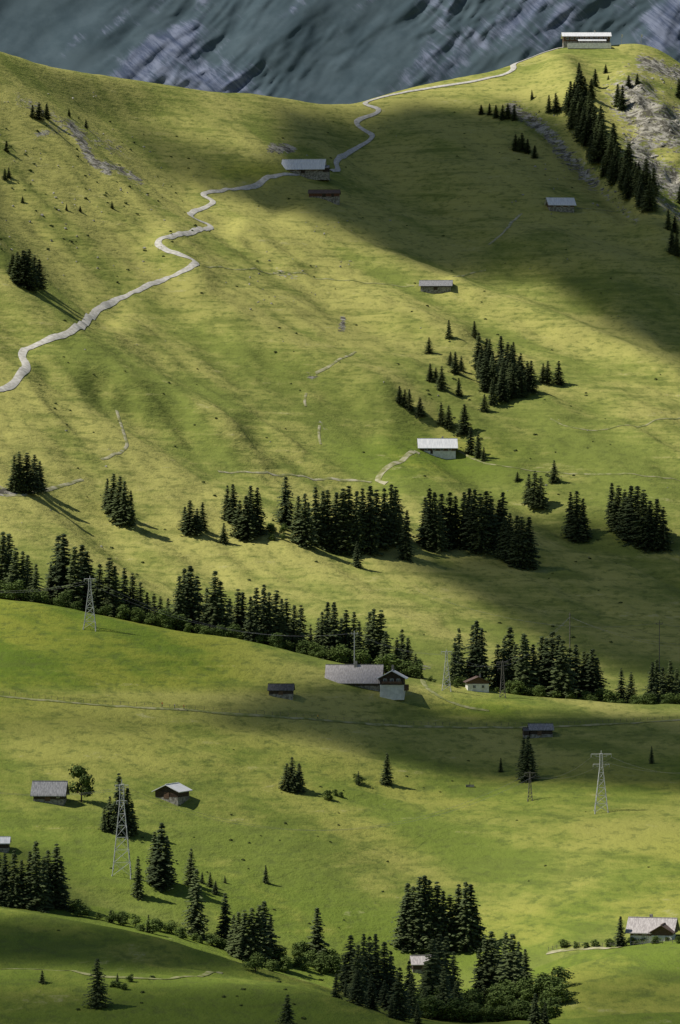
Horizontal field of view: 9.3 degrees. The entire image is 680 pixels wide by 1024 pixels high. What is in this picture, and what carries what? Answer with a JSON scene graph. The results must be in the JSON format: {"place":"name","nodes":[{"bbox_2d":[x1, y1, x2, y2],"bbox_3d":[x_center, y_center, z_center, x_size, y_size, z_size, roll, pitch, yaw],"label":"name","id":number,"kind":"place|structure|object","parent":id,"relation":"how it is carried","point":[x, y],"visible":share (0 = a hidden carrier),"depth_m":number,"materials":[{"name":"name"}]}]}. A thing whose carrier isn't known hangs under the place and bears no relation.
{"place":"outdoors","nodes":[
{"label":"outdoors","id":0,"kind":"place"},
{"bbox_2d":[0,968,222,978],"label":"meadow track","id":1,"kind":"structure","parent":0,"point":[206,973],"depth_m":967.11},
{"bbox_2d":[0,173,298,391],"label":"gravel road","id":2,"kind":"structure","parent":0,"point":[22,372],"depth_m":2013.01,"materials":[{"name":"gravel"}]},
{"bbox_2d":[217,470,371,482],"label":"gravel track","id":3,"kind":"structure","parent":0,"point":[326,478],"depth_m":1813.34,"materials":[{"name":"gravel"}]},
{"bbox_2d":[0,44,679,1023],"bbox_3d":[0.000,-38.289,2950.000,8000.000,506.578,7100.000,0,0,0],"label":"alpine meadow terrain","id":4,"kind":"structure","parent":0,"point":[556,862],"depth_m":1730.63,"materials":[{"name":"green plant"}]},
{"bbox_2d":[0,836,11,852],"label":"roadside cabin","id":5,"kind":"object","parent":4,"relation":"on","point":[5,841],"visible":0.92,"depth_m":1142.40,"materials":[{"name":"stone"}]},
{"bbox_2d":[5,451,48,495],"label":"spruce grove","id":6,"kind":"object","parent":4,"relation":"on","point":[32,482],"visible":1,"depth_m":1642.32,"materials":[{"name":"green plant"}]},
{"bbox_2d":[5,249,48,293],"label":"spruce grove","id":7,"kind":"object","parent":4,"relation":"on","point":[22,273],"visible":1,"depth_m":1888.07,"materials":[{"name":"green plant"}]},
{"bbox_2d":[0,841,71,912],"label":"spruce grove","id":8,"kind":"object","parent":4,"relation":"on","point":[44,890],"visible":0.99,"depth_m":1088.75,"materials":[{"name":"green plant"}]},
{"bbox_2d":[3,479,83,495],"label":"footpath","id":9,"kind":"structure","parent":4,"relation":"on","point":[51,488],"depth_m":1674.01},
{"bbox_2d":[30,780,69,805],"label":"hay barn","id":10,"kind":"structure","parent":4,"relation":"on","point":[44,791],"depth_m":1195.71,"materials":[{"name":"stone"}]},
{"bbox_2d":[0,532,150,624],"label":"spruce grove","id":11,"kind":"object","parent":4,"relation":"on","point":[61,574],"visible":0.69,"depth_m":1456.63,"materials":[{"name":"green plant"}]},
{"bbox_2d":[68,763,94,801],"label":"broadleaf tree","id":12,"kind":"object","parent":4,"relation":"on","point":[84,781],"visible":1,"depth_m":1200.16,"materials":[{"name":"green plant"}]},
{"bbox_2d":[83,578,95,630],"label":"lattice pylon","id":13,"kind":"object","parent":4,"relation":"on","point":[92,607],"visible":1,"depth_m":1399.56,"materials":[{"name":"metal"}]},
{"bbox_2d":[82,958,112,1008],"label":"spruce tree","id":14,"kind":"object","parent":4,"relation":"on","point":[97,987],"visible":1,"depth_m":937.70,"materials":[{"name":"green plant"}]},
{"bbox_2d":[100,410,128,459],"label":"footpath","id":15,"kind":"structure","parent":4,"relation":"on","point":[125,447],"depth_m":1752.10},
{"bbox_2d":[103,973,132,990],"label":"shrub thicket","id":16,"kind":"object","parent":4,"relation":"on","point":[123,985],"visible":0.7,"depth_m":952.48,"materials":[{"name":"green plant"}]},
{"bbox_2d":[100,474,136,529],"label":"spruce grove","id":17,"kind":"object","parent":4,"relation":"on","point":[122,513],"visible":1,"depth_m":1662.47,"materials":[{"name":"green plant"}]},
{"bbox_2d":[98,773,139,837],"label":"spruce grove","id":18,"kind":"object","parent":4,"relation":"on","point":[109,818],"visible":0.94,"depth_m":1179.58,"materials":[{"name":"green plant"}]},
{"bbox_2d":[111,784,131,878],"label":"lattice pylon","id":19,"kind":"object","parent":4,"relation":"on","point":[124,813],"visible":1,"depth_m":1140.94,"materials":[{"name":"metal"}]},
{"bbox_2d":[130,856,144,900],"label":"spruce tree","id":20,"kind":"object","parent":4,"relation":"on","point":[138,892],"visible":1,"depth_m":1126.42,"materials":[{"name":"green plant"}]},
{"bbox_2d":[144,823,179,892],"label":"spruce tree","id":21,"kind":"object","parent":4,"relation":"on","point":[160,870],"visible":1,"depth_m":1137.06,"materials":[{"name":"green plant"}]},
{"bbox_2d":[152,782,192,805],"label":"log barn","id":22,"kind":"structure","parent":4,"relation":"on","point":[177,793],"depth_m":1221.02,"materials":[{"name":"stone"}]},
{"bbox_2d":[181,848,199,885],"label":"spruce tree","id":23,"kind":"object","parent":4,"relation":"on","point":[189,872],"visible":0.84,"depth_m":1145.26,"materials":[{"name":"green plant"}]},
{"bbox_2d":[176,500,209,535],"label":"spruce grove","id":24,"kind":"object","parent":4,"relation":"on","point":[190,525],"visible":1,"depth_m":1672.20,"materials":[{"name":"green plant"}]},
{"bbox_2d":[181,869,209,940],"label":"spruce tree","id":25,"kind":"object","parent":4,"relation":"on","point":[194,919],"visible":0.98,"depth_m":1104.38,"materials":[{"name":"green plant"}]},
{"bbox_2d":[68,899,342,973],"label":"shrub thicket","id":26,"kind":"object","parent":4,"relation":"on","point":[157,925],"visible":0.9,"depth_m":1095.15,"materials":[{"name":"green plant"}]},
{"bbox_2d":[0,580,423,678],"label":"shrub thicket","id":27,"kind":"object","parent":4,"relation":"on","point":[337,653],"visible":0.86,"depth_m":1441.91,"materials":[{"name":"green plant"}]},
{"bbox_2d":[214,893,232,939],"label":"spruce tree","id":28,"kind":"object","parent":4,"relation":"on","point":[224,927],"visible":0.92,"depth_m":1105.74,"materials":[{"name":"green plant"}]},
{"bbox_2d":[144,566,320,656],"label":"spruce grove","id":29,"kind":"object","parent":4,"relation":"on","point":[212,610],"visible":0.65,"depth_m":1454.02,"materials":[{"name":"green plant"}]},
{"bbox_2d":[219,484,270,541],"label":"spruce grove","id":30,"kind":"object","parent":4,"relation":"on","point":[248,523],"visible":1,"depth_m":1684.92,"materials":[{"name":"green plant"}]},
{"bbox_2d":[225,901,283,965],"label":"spruce grove","id":31,"kind":"object","parent":4,"relation":"on","point":[248,940],"visible":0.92,"depth_m":1091.48,"materials":[{"name":"green plant"}]},
{"bbox_2d":[266,523,288,540],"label":"shrub thicket","id":32,"kind":"object","parent":4,"relation":"on","point":[270,526],"visible":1,"depth_m":1689.13,"materials":[{"name":"green plant"}]},
{"bbox_2d":[267,683,294,699],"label":"timber shed","id":33,"kind":"structure","parent":4,"relation":"on","point":[282,690],"depth_m":1369.16,"materials":[{"name":"stone"}]},
{"bbox_2d":[272,476,295,526],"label":"spruce tree","id":34,"kind":"object","parent":4,"relation":"on","point":[285,518],"visible":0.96,"depth_m":1702.27,"materials":[{"name":"green plant"}]},
{"bbox_2d":[274,995,297,1023],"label":"spruce tree","id":35,"kind":"object","parent":4,"relation":"on","point":[287,1011],"visible":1,"depth_m":930.51,"materials":[{"name":"green plant"}]},
{"bbox_2d":[240,940,341,971],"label":"shrub thicket","id":36,"kind":"object","parent":4,"relation":"on","point":[329,957],"visible":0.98,"depth_m":1103.39,"materials":[{"name":"green plant"}]},
{"bbox_2d":[278,757,305,793],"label":"spruce grove","id":37,"kind":"object","parent":4,"relation":"on","point":[294,782],"visible":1,"depth_m":1260.97,"materials":[{"name":"green plant"}]},
{"bbox_2d":[281,159,329,180],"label":"alpine barn","id":38,"kind":"structure","parent":4,"relation":"on","point":[316,169],"depth_m":2317.39,"materials":[{"name":"metal"}]},
{"bbox_2d":[205,266,413,286],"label":"footpath","id":39,"kind":"structure","parent":4,"relation":"on","point":[295,273],"depth_m":2118.46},
{"bbox_2d":[303,907,329,958],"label":"spruce tree","id":40,"kind":"object","parent":4,"relation":"on","point":[318,943],"visible":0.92,"depth_m":1115.97,"materials":[{"name":"green plant"}]},
{"bbox_2d":[308,189,340,204],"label":"long red barn","id":41,"kind":"structure","parent":4,"relation":"on","point":[332,195],"depth_m":2274.97,"materials":[{"name":"wood"}]},
{"bbox_2d":[0,112,672,1018],"bbox_3d":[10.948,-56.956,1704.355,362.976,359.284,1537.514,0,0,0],"label":"dwarf shrubs","id":42,"kind":"object","parent":4,"relation":"on","point":[254,494],"visible":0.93,"depth_m":1872.81,"materials":[{"name":"green plant"}]},
{"bbox_2d":[2,691,670,725],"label":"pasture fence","id":43,"kind":"object","parent":4,"relation":"on","point":[321,715],"visible":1,"depth_m":1353.51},
{"bbox_2d":[0,63,679,557],"bbox_3d":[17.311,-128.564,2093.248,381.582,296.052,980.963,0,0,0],"label":"scattered boulders","id":44,"kind":"object","parent":4,"relation":"on","point":[324,233],"visible":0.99,"depth_m":2307.46,"materials":[{"name":"stone"}]},
{"bbox_2d":[321,774,366,799],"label":"shrub thicket","id":45,"kind":"object","parent":4,"relation":"on","point":[328,793],"visible":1,"depth_m":1265.92,"materials":[{"name":"green plant"}]},
{"bbox_2d":[289,484,409,556],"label":"spruce grove","id":46,"kind":"object","parent":4,"relation":"on","point":[370,527],"visible":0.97,"depth_m":1700.27,"materials":[{"name":"green plant"}]},
{"bbox_2d":[350,541,362,568],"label":"spruce tree","id":47,"kind":"object","parent":4,"relation":"on","point":[357,562],"visible":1,"depth_m":1680.48,"materials":[{"name":"green plant"}]},
{"bbox_2d":[313,602,418,677],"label":"spruce grove","id":48,"kind":"object","parent":4,"relation":"on","point":[334,638],"visible":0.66,"depth_m":1459.05,"materials":[{"name":"green plant"}]},
{"bbox_2d":[325,661,408,699],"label":"farmhouse","id":49,"kind":"object","parent":4,"relation":"on","point":[391,685],"visible":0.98,"depth_m":1396.35,"materials":[{"name":"stone"}]},
{"bbox_2d":[378,753,393,785],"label":"spruce tree","id":50,"kind":"object","parent":4,"relation":"on","point":[387,777],"visible":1,"depth_m":1295.92,"materials":[{"name":"green plant"}]},
{"bbox_2d":[375,450,419,484],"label":"gravel track","id":51,"kind":"structure","parent":4,"relation":"on","point":[384,469],"depth_m":1847.24,"materials":[{"name":"gravel"}]},
{"bbox_2d":[330,967,465,1023],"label":"spruce grove","id":52,"kind":"object","parent":4,"relation":"on","point":[398,1003],"visible":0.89,"depth_m":957.15,"materials":[{"name":"green plant"}]},
{"bbox_2d":[392,513,403,546],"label":"spruce tree","id":53,"kind":"object","parent":4,"relation":"on","point":[398,524],"visible":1,"depth_m":1716.97,"materials":[{"name":"green plant"}]},
{"bbox_2d":[396,510,415,562],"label":"spruce tree","id":54,"kind":"object","parent":4,"relation":"on","point":[406,551],"visible":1,"depth_m":1704.08,"materials":[{"name":"green plant"}]},
{"bbox_2d":[395,386,427,417],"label":"spruce grove","id":55,"kind":"object","parent":4,"relation":"on","point":[404,401],"visible":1,"depth_m":1921.61,"materials":[{"name":"green plant"}]},
{"bbox_2d":[409,955,434,972],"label":"valley hut","id":56,"kind":"object","parent":4,"relation":"on","point":[417,963],"visible":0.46,"depth_m":1124.45,"materials":[{"name":"stone"}]},
{"bbox_2d":[332,931,535,1004],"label":"spruce grove","id":57,"kind":"object","parent":4,"relation":"on","point":[494,967],"visible":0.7,"depth_m":1026.06,"materials":[{"name":"green plant"}]},
{"bbox_2d":[419,280,452,293],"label":"stone barn","id":58,"kind":"structure","parent":4,"relation":"on","point":[435,286],"depth_m":2150.69,"materials":[{"name":"stone"}]},
{"bbox_2d":[387,875,489,954],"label":"spruce grove","id":59,"kind":"object","parent":4,"relation":"on","point":[425,918],"visible":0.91,"depth_m":1141.58,"materials":[{"name":"green plant"}]},
{"bbox_2d":[414,488,462,552],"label":"spruce grove","id":60,"kind":"object","parent":4,"relation":"on","point":[433,534],"visible":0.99,"depth_m":1733.38,"materials":[{"name":"green plant"}]},
{"bbox_2d":[425,451,455,458],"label":"foundation","id":61,"kind":"object","parent":4,"relation":"on","point":[446,454],"visible":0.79,"depth_m":1890.19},
{"bbox_2d":[420,449,455,450],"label":"walls","id":62,"kind":"structure","parent":61,"relation":"on","point":[439,449],"depth_m":1890.17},
{"bbox_2d":[417,438,457,448],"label":"roof front","id":63,"kind":"structure","parent":62,"relation":"on","point":[437,443],"depth_m":1891.69,"materials":[{"name":"metal"}]},
{"bbox_2d":[435,366,449,390],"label":"spruce tree","id":64,"kind":"object","parent":4,"relation":"on","point":[441,379],"visible":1,"depth_m":1951.71,"materials":[{"name":"green plant"}]},
{"bbox_2d":[436,403,456,429],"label":"spruce grove","id":65,"kind":"object","parent":4,"relation":"on","point":[445,421],"visible":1,"depth_m":1918.73,"materials":[{"name":"green plant"}]},
{"bbox_2d":[444,638,462,685],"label":"spruce tree","id":66,"kind":"object","parent":4,"relation":"on","point":[455,672],"visible":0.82,"depth_m":1455.32,"materials":[{"name":"green plant"}]},
{"bbox_2d":[420,679,488,710],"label":"meadow track","id":67,"kind":"structure","parent":4,"relation":"on","point":[424,684],"depth_m":1399.87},
{"bbox_2d":[449,352,463,374],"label":"spruce tree","id":68,"kind":"object","parent":4,"relation":"on","point":[455,368],"visible":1,"depth_m":1983.80,"materials":[{"name":"green plant"}]},
{"bbox_2d":[448,628,469,679],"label":"spruce tree","id":69,"kind":"object","parent":4,"relation":"on","point":[460,648],"visible":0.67,"depth_m":1459.42,"materials":[{"name":"green plant"}]},
{"bbox_2d":[453,404,472,435],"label":"spruce tree","id":70,"kind":"object","parent":4,"relation":"on","point":[465,425],"visible":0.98,"depth_m":1912.78,"materials":[{"name":"green plant"}]},
{"bbox_2d":[463,625,474,678],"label":"spruce tree","id":71,"kind":"object","parent":4,"relation":"on","point":[472,643],"visible":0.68,"depth_m":1463.13,"materials":[{"name":"green plant"}]},
{"bbox_2d":[463,428,475,454],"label":"spruce tree","id":72,"kind":"object","parent":4,"relation":"on","point":[469,450],"visible":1,"depth_m":1893.19,"materials":[{"name":"green plant"}]},
{"bbox_2d":[463,674,490,692],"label":"white cottage","id":73,"kind":"structure","parent":4,"relation":"on","point":[477,683],"depth_m":1430.67,"materials":[{"name":"paint"}]},
{"bbox_2d":[465,620,490,679],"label":"spruce tree","id":74,"kind":"object","parent":4,"relation":"on","point":[475,651],"visible":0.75,"depth_m":1458.92,"materials":[{"name":"green plant"}]},
{"bbox_2d":[473,431,482,457],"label":"spruce tree","id":75,"kind":"object","parent":4,"relation":"on","point":[477,453],"visible":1,"depth_m":1888.58,"materials":[{"name":"green plant"}]},
{"bbox_2d":[472,628,493,687],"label":"spruce tree","id":76,"kind":"object","parent":4,"relation":"on","point":[482,657],"visible":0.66,"depth_m":1457.36,"materials":[{"name":"green plant"}]},
{"bbox_2d":[406,996,563,1022],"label":"shrub thicket","id":77,"kind":"object","parent":4,"relation":"on","point":[453,1009],"visible":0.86,"depth_m":978.66,"materials":[{"name":"green plant"}]},
{"bbox_2d":[457,488,513,555],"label":"spruce grove","id":78,"kind":"object","parent":4,"relation":"on","point":[480,529],"visible":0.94,"depth_m":1738.55,"materials":[{"name":"green plant"}]},
{"bbox_2d":[413,966,574,1008],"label":"shrub thicket","id":79,"kind":"object","parent":4,"relation":"on","point":[503,993],"visible":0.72,"depth_m":1009.58,"materials":[{"name":"green plant"}]},
{"bbox_2d":[478,103,518,120],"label":"spruce grove","id":80,"kind":"object","parent":4,"relation":"on","point":[508,112],"visible":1,"depth_m":2452.48,"materials":[{"name":"green plant"}]},
{"bbox_2d":[474,350,533,405],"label":"spruce grove","id":81,"kind":"object","parent":4,"relation":"on","point":[493,398],"visible":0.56,"depth_m":1967.58,"materials":[{"name":"green plant"}]},
{"bbox_2d":[469,333,539,403],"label":"spruce grove","id":82,"kind":"object","parent":4,"relation":"on","point":[506,378],"visible":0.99,"depth_m":1967.91,"materials":[{"name":"green plant"}]},
{"bbox_2d":[494,513,541,570],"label":"spruce grove","id":83,"kind":"object","parent":4,"relation":"on","point":[513,551],"visible":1,"depth_m":1722.86,"materials":[{"name":"green plant"}]},
{"bbox_2d":[510,133,538,157],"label":"spruce grove","id":84,"kind":"object","parent":4,"relation":"on","point":[520,145],"visible":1,"depth_m":2402.28,"materials":[{"name":"green plant"}]},
{"bbox_2d":[515,736,540,782],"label":"spruce grove","id":85,"kind":"object","parent":4,"relation":"on","point":[526,760],"visible":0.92,"depth_m":1310.66,"materials":[{"name":"green plant"}]},
{"bbox_2d":[527,993,543,1023],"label":"spruce tree","id":86,"kind":"object","parent":4,"relation":"on","point":[534,1017],"visible":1,"depth_m":959.09,"materials":[{"name":"green plant"}]},
{"bbox_2d":[521,471,550,510],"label":"spruce grove","id":87,"kind":"object","parent":4,"relation":"on","point":[533,499],"visible":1,"depth_m":1842.02,"materials":[{"name":"green plant"}]},
{"bbox_2d":[522,723,553,738],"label":"timber shed","id":88,"kind":"structure","parent":4,"relation":"on","point":[536,730],"depth_m":1369.55,"materials":[{"name":"stone"}]},
{"bbox_2d":[538,361,566,385],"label":"spruce grove","id":89,"kind":"object","parent":4,"relation":"on","point":[546,378],"visible":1,"depth_m":1997.27,"materials":[{"name":"green plant"}]},
{"bbox_2d":[547,460,561,483],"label":"spruce tree","id":90,"kind":"object","parent":4,"relation":"on","point":[554,477],"visible":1,"depth_m":1864.99,"materials":[{"name":"green plant"}]},
{"bbox_2d":[544,197,575,212],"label":"herdsman hut","id":91,"kind":"object","parent":4,"relation":"on","point":[562,204],"visible":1,"depth_m":2295.45,"materials":[{"name":"metal"}]},
{"bbox_2d":[451,676,679,704],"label":"shrub thicket","id":92,"kind":"object","parent":4,"relation":"on","point":[516,687],"visible":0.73,"depth_m":1448.50,"materials":[{"name":"green plant"}]},
{"bbox_2d":[458,451,679,480],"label":"footpath","id":93,"kind":"structure","parent":4,"relation":"on","point":[465,454],"depth_m":1877.14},
{"bbox_2d":[560,491,592,542],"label":"spruce grove","id":94,"kind":"object","parent":4,"relation":"on","point":[576,528],"visible":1,"depth_m":1811.80,"materials":[{"name":"green plant"}]},
{"bbox_2d":[546,947,617,953],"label":"gravel track","id":95,"kind":"structure","parent":4,"relation":"on","point":[566,949],"depth_m":1114.02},
{"bbox_2d":[487,627,679,704],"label":"spruce grove","id":96,"kind":"object","parent":4,"relation":"on","point":[546,671],"visible":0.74,"depth_m":1463.38,"materials":[{"name":"green plant"}]},
{"bbox_2d":[561,30,611,48],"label":"mountain restaurant","id":97,"kind":"structure","parent":4,"relation":"on","point":[587,40],"depth_m":2592.50,"materials":[{"name":"stone"}]},
{"bbox_2d":[545,62,640,113],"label":"spruce grove","id":98,"kind":"object","parent":4,"relation":"on","point":[619,99],"visible":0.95,"depth_m":2449.36,"materials":[{"name":"green plant"}]},
{"bbox_2d":[592,751,611,813],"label":"lattice pylon","id":99,"kind":"object","parent":4,"relation":"on","point":[598,787],"visible":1,"depth_m":1261.22,"materials":[{"name":"metal"}]},
{"bbox_2d":[562,71,660,212],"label":"spruce grove","id":100,"kind":"object","parent":4,"relation":"on","point":[586,123],"visible":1,"depth_m":2361.35,"materials":[{"name":"green plant"}]},
{"bbox_2d":[557,936,679,947],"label":"shrub thicket","id":101,"kind":"object","parent":4,"relation":"on","point":[597,943],"visible":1,"depth_m":1109.51,"materials":[{"name":"green plant"}]},
{"bbox_2d":[613,916,627,946],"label":"spruce tree","id":102,"kind":"object","parent":4,"relation":"on","point":[619,938],"visible":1,"depth_m":1102.77,"materials":[{"name":"green plant"}]},
{"bbox_2d":[603,483,673,553],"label":"spruce grove","id":103,"kind":"object","parent":4,"relation":"on","point":[637,522],"visible":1,"depth_m":1798.04,"materials":[{"name":"green plant"}]},
{"bbox_2d":[625,914,679,944],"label":"chalet","id":104,"kind":"object","parent":4,"relation":"on","point":[649,927],"visible":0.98,"depth_m":1103.50,"materials":[{"name":"stone"}]},
{"bbox_2d":[0,0,679,103],"bbox_3d":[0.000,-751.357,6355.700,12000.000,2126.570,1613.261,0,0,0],"label":"rocky mountain","id":105,"kind":"structure","parent":0,"point":[334,51],"depth_m":6331.88,"materials":[{"name":"stone"}]},
{"bbox_2d":[0,695,679,728],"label":"meadow track","id":106,"kind":"structure","parent":0,"point":[366,723],"depth_m":1351.09,"materials":[{"name":"gravel"}]},
{"bbox_2d":[330,47,562,171],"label":"gravel road","id":107,"kind":"structure","parent":0,"point":[344,155],"depth_m":2474.52,"materials":[{"name":"gravel"}]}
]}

